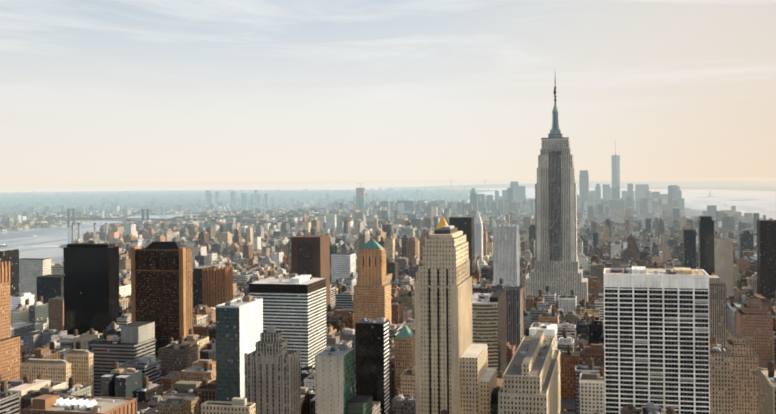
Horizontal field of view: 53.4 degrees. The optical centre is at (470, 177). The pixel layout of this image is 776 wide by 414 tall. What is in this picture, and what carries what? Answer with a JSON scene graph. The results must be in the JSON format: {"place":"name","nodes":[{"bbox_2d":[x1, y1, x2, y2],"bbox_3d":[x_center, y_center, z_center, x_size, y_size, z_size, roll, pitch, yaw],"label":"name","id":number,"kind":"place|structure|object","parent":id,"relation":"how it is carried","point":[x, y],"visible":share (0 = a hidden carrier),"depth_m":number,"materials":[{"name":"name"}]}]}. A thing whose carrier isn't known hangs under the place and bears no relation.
{"place":"outdoors","nodes":[
{"label":"outdoors","id":0,"kind":"place"},
{"bbox_2d":[0,189,455,228],"bbox_3d":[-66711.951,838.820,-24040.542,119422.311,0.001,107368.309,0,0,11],"label":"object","id":1,"kind":"structure","parent":0,"point":[163,191],"depth_m":17490.32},
{"bbox_2d":[0,183,775,231],"bbox_3d":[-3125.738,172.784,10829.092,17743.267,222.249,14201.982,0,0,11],"label":"land","id":2,"kind":"structure","parent":1,"relation":"on","point":[31,208],"depth_m":8001.68,"materials":[{"name":"grey"}]},
{"bbox_2d":[64,222,661,413],"bbox_3d":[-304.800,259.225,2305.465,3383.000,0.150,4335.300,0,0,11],"label":"pavements","id":3,"kind":"structure","parent":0,"point":[567,403],"depth_m":859.47,"materials":[{"name":"grey concrete"}]},
{"bbox_2d":[59,209,697,411],"bbox_3d":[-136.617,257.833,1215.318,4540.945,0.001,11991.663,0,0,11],"label":"manhattan land","id":4,"kind":"structure","parent":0,"point":[578,232],"depth_m":3957.18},
{"bbox_2d":[0,258,19,382],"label":"skyscraper","id":5,"kind":"structure","parent":4,"relation":"on","point":[9,357],"depth_m":801.09,"materials":[{"name":"orange brick"}]},
{"bbox_2d":[0,249,19,295],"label":"dark tower","id":6,"kind":"structure","parent":4,"relation":"on","point":[11,256],"depth_m":1331.79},
{"bbox_2d":[19,258,50,301],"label":"pale slab","id":7,"kind":"structure","parent":4,"relation":"on","point":[31,270],"depth_m":1461.79,"materials":[{"name":"grey concrete"}]},
{"bbox_2d":[20,358,71,387],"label":"building","id":8,"kind":"structure","parent":4,"relation":"on","point":[52,369],"depth_m":785.67,"materials":[{"name":"beige stone"}]},
{"bbox_2d":[37,275,63,302],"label":"office building","id":9,"kind":"structure","parent":4,"relation":"on","point":[50,286],"depth_m":1268.18,"materials":[{"name":"glass"}]},
{"bbox_2d":[48,297,63,329],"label":"building","id":10,"kind":"structure","parent":4,"relation":"on","point":[56,312],"depth_m":1122.70,"materials":[{"name":"brown brick"}]},
{"bbox_2d":[21,394,136,413],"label":"building","id":11,"kind":"structure","parent":4,"relation":"on","point":[63,404],"depth_m":523.66,"materials":[{"name":"brown brick"}]},
{"bbox_2d":[65,349,93,395],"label":"building","id":12,"kind":"structure","parent":4,"relation":"on","point":[81,360],"depth_m":813.60,"materials":[{"name":"beige stone"}]},
{"bbox_2d":[63,240,119,334],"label":"black glass tower","id":13,"kind":"structure","parent":4,"relation":"on","point":[91,283],"depth_m":1085.40,"materials":[{"name":"black glass"}]},
{"bbox_2d":[71,223,122,243],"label":"smokestacks","id":14,"kind":"object","parent":4,"relation":"on","point":[106,235],"visible":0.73,"depth_m":3052.28,"materials":[{"name":"grey concrete"}]},
{"bbox_2d":[92,321,154,395],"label":"office building","id":15,"kind":"structure","parent":4,"relation":"on","point":[135,340],"depth_m":879.31,"materials":[{"name":"grey concrete"}]},
{"bbox_2d":[131,241,192,357],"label":"brown brick tower","id":16,"kind":"structure","parent":4,"relation":"on","point":[162,285],"depth_m":988.90,"materials":[{"name":"brown brick"}]},
{"bbox_2d":[193,266,213,307],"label":"slim dark tower","id":17,"kind":"structure","parent":4,"relation":"on","point":[197,288],"depth_m":1307.22,"materials":[{"name":"black glass"}]},
{"bbox_2d":[202,264,232,307],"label":"building","id":18,"kind":"structure","parent":4,"relation":"on","point":[217,283],"depth_m":1235.83,"materials":[{"name":"brown brick"}]},
{"bbox_2d":[201,397,255,413],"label":"beige block","id":19,"kind":"structure","parent":4,"relation":"on","point":[238,406],"depth_m":553.89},
{"bbox_2d":[215,295,262,401],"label":"office building","id":20,"kind":"structure","parent":4,"relation":"on","point":[239,325],"depth_m":690.19,"materials":[{"name":"glass"}]},
{"bbox_2d":[244,326,300,413],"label":"skyscraper","id":21,"kind":"structure","parent":4,"relation":"on","point":[272,370],"depth_m":593.18,"materials":[{"name":"grey stone"}]},
{"bbox_2d":[249,273,326,367],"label":"office building","id":22,"kind":"structure","parent":4,"relation":"on","point":[294,308],"depth_m":874.85,"materials":[{"name":"white concrete"}]},
{"bbox_2d":[291,235,329,306],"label":"dark brown tower","id":23,"kind":"structure","parent":4,"relation":"on","point":[310,254],"depth_m":1280.79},
{"bbox_2d":[315,344,371,413],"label":"building","id":24,"kind":"structure","parent":4,"relation":"on","point":[334,380],"depth_m":593.64,"materials":[{"name":"white concrete"}]},
{"bbox_2d":[331,253,355,282],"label":"white tower","id":25,"kind":"structure","parent":4,"relation":"on","point":[343,264],"depth_m":1482.99,"materials":[{"name":"white concrete"}]},
{"bbox_2d":[355,317,389,413],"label":"skyscraper","id":26,"kind":"structure","parent":4,"relation":"on","point":[372,355],"depth_m":743.67,"materials":[{"name":"black glass"}]},
{"bbox_2d":[353,238,391,324],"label":"skyscraper","id":27,"kind":"structure","parent":4,"relation":"on","point":[372,294],"depth_m":1090.72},
{"bbox_2d":[9,208,762,230],"bbox_3d":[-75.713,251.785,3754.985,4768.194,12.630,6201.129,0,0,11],"label":"piers","id":28,"kind":"structure","parent":4,"relation":"on","point":[688,210],"depth_m":5341.58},
{"bbox_2d":[0,198,775,413],"bbox_3d":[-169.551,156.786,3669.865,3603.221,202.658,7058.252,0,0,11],"label":"city buildings","id":29,"kind":"structure","parent":4,"relation":"on","point":[178,376],"depth_m":1596.68,"materials":[{"name":"grey concrete"}]},
{"bbox_2d":[394,325,414,391],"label":"building","id":30,"kind":"structure","parent":4,"relation":"on","point":[404,343],"depth_m":789.90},
{"bbox_2d":[436,216,447,228],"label":"pyramid roof","id":31,"kind":"structure","parent":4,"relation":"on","point":[442,223],"depth_m":1865.05,"materials":[{"name":"gold metal"}]},
{"bbox_2d":[415,225,496,413],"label":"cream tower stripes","id":32,"kind":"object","parent":4,"relation":"on","point":[454,374],"visible":1,"depth_m":636.39,"materials":[{"name":"beige stone"}]},
{"bbox_2d":[449,216,474,275],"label":"skyscraper","id":33,"kind":"structure","parent":4,"relation":"on","point":[465,224],"depth_m":1587.12,"materials":[{"name":"black glass"}]},
{"bbox_2d":[474,209,482,261],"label":"skyscraper","id":34,"kind":"structure","parent":4,"relation":"on","point":[478,234],"depth_m":2042.16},
{"bbox_2d":[472,284,506,378],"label":"office building","id":35,"kind":"structure","parent":4,"relation":"on","point":[489,317],"depth_m":793.68,"materials":[{"name":"beige concrete"}]},
{"bbox_2d":[488,278,523,351],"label":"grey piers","id":36,"kind":"structure","parent":4,"relation":"on","point":[514,318],"depth_m":988.65,"materials":[{"name":"grey concrete"}]},
{"bbox_2d":[493,224,519,285],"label":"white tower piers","id":37,"kind":"structure","parent":4,"relation":"on","point":[506,266],"depth_m":1290.94,"materials":[{"name":"white concrete"}]},
{"bbox_2d":[498,330,560,413],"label":"office building","id":38,"kind":"structure","parent":4,"relation":"on","point":[531,380],"depth_m":578.46,"materials":[{"name":"beige stone"}]},
{"bbox_2d":[529,322,556,349],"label":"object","id":39,"kind":"object","parent":4,"relation":"on","point":[549,329],"visible":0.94,"depth_m":795.36,"materials":[{"name":"white concrete"}]},
{"bbox_2d":[524,79,587,311],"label":"skyscraper","id":40,"kind":"structure","parent":4,"relation":"on","point":[557,270],"depth_m":1298.11,"materials":[{"name":"grey stone"}]},
{"bbox_2d":[470,139,684,214],"bbox_3d":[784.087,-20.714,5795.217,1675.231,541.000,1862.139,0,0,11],"label":"distant skyline","id":41,"kind":"structure","parent":4,"relation":"on","point":[515,191],"depth_m":5596.82},
{"bbox_2d":[604,266,709,413],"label":"office building","id":42,"kind":"structure","parent":4,"relation":"on","point":[656,338],"depth_m":640.48,"materials":[{"name":"white concrete"}]},
{"bbox_2d":[683,229,695,268],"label":"grey tower","id":43,"kind":"structure","parent":4,"relation":"on","point":[689,248],"depth_m":1453.81,"materials":[{"name":"grey glass"}]},
{"bbox_2d":[698,216,714,274],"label":"skyscraper","id":44,"kind":"structure","parent":4,"relation":"on","point":[706,244],"depth_m":1504.92,"materials":[{"name":"black glass"}]},
{"bbox_2d":[709,275,726,346],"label":"building","id":45,"kind":"structure","parent":4,"relation":"on","point":[717,311],"depth_m":847.65,"materials":[{"name":"grey concrete"}]},
{"bbox_2d":[710,335,733,413],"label":"tan block","id":46,"kind":"structure","parent":4,"relation":"on","point":[721,383],"depth_m":637.42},
{"bbox_2d":[714,238,733,295],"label":"skyscraper","id":47,"kind":"structure","parent":4,"relation":"on","point":[723,249],"depth_m":1403.96,"materials":[{"name":"beige concrete"}]},
{"bbox_2d":[725,334,758,413],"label":"building","id":48,"kind":"structure","parent":4,"relation":"on","point":[745,382],"depth_m":697.51,"materials":[{"name":"brown brick"}]},
{"bbox_2d":[736,299,772,371],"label":"building","id":49,"kind":"structure","parent":4,"relation":"on","point":[754,322],"depth_m":899.70,"materials":[{"name":"brown brick"}]},
{"bbox_2d":[751,361,775,413],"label":"building","id":50,"kind":"structure","parent":4,"relation":"on","point":[767,390],"depth_m":545.68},
{"bbox_2d":[757,220,775,299],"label":"skyscraper","id":51,"kind":"structure","parent":4,"relation":"on","point":[766,258],"depth_m":1306.25,"materials":[{"name":"black glass"}]},
{"bbox_2d":[0,178,775,263],"bbox_3d":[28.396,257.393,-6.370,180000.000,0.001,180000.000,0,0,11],"label":"water","id":52,"kind":"structure","parent":0,"point":[45,242],"depth_m":13379.11,"materials":[{"name":"liquid"}]},
{"bbox_2d":[0,208,205,226],"bbox_3d":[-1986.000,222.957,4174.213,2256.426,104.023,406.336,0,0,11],"label":"suspension bridge","id":53,"kind":"structure","parent":52,"relation":"on","point":[68,217],"depth_m":4223.67,"materials":[{"name":"grey metal"}]},
{"bbox_2d":[293,199,419,212],"bbox_3d":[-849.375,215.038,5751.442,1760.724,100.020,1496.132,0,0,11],"label":"buildings","id":54,"kind":"structure","parent":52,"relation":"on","point":[343,200],"depth_m":5939.97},
{"bbox_2d":[431,179,498,188],"bbox_3d":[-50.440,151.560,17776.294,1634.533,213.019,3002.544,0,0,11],"label":"verrazzano bridge","id":55,"kind":"structure","parent":52,"relation":"on","point":[469,185],"depth_m":18011.64,"materials":[{"name":"grey metal"}]},
{"bbox_2d":[0,0,775,183],"label":"sky","id":56,"kind":"structure","parent":0,"point":[92,91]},
{"bbox_2d":[379,181,775,188],"bbox_3d":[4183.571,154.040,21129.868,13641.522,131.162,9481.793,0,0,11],"label":"distant land","id":57,"kind":"structure","parent":0,"point":[624,184],"depth_m":19730.00,"materials":[{"name":"grey"}]},
{"bbox_2d":[577,177,775,190],"bbox_3d":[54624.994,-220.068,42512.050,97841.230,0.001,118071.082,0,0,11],"label":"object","id":58,"kind":"object","parent":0,"point":[765,179],"visible":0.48,"depth_m":41554.57,"materials":[{"name":"liquid"}]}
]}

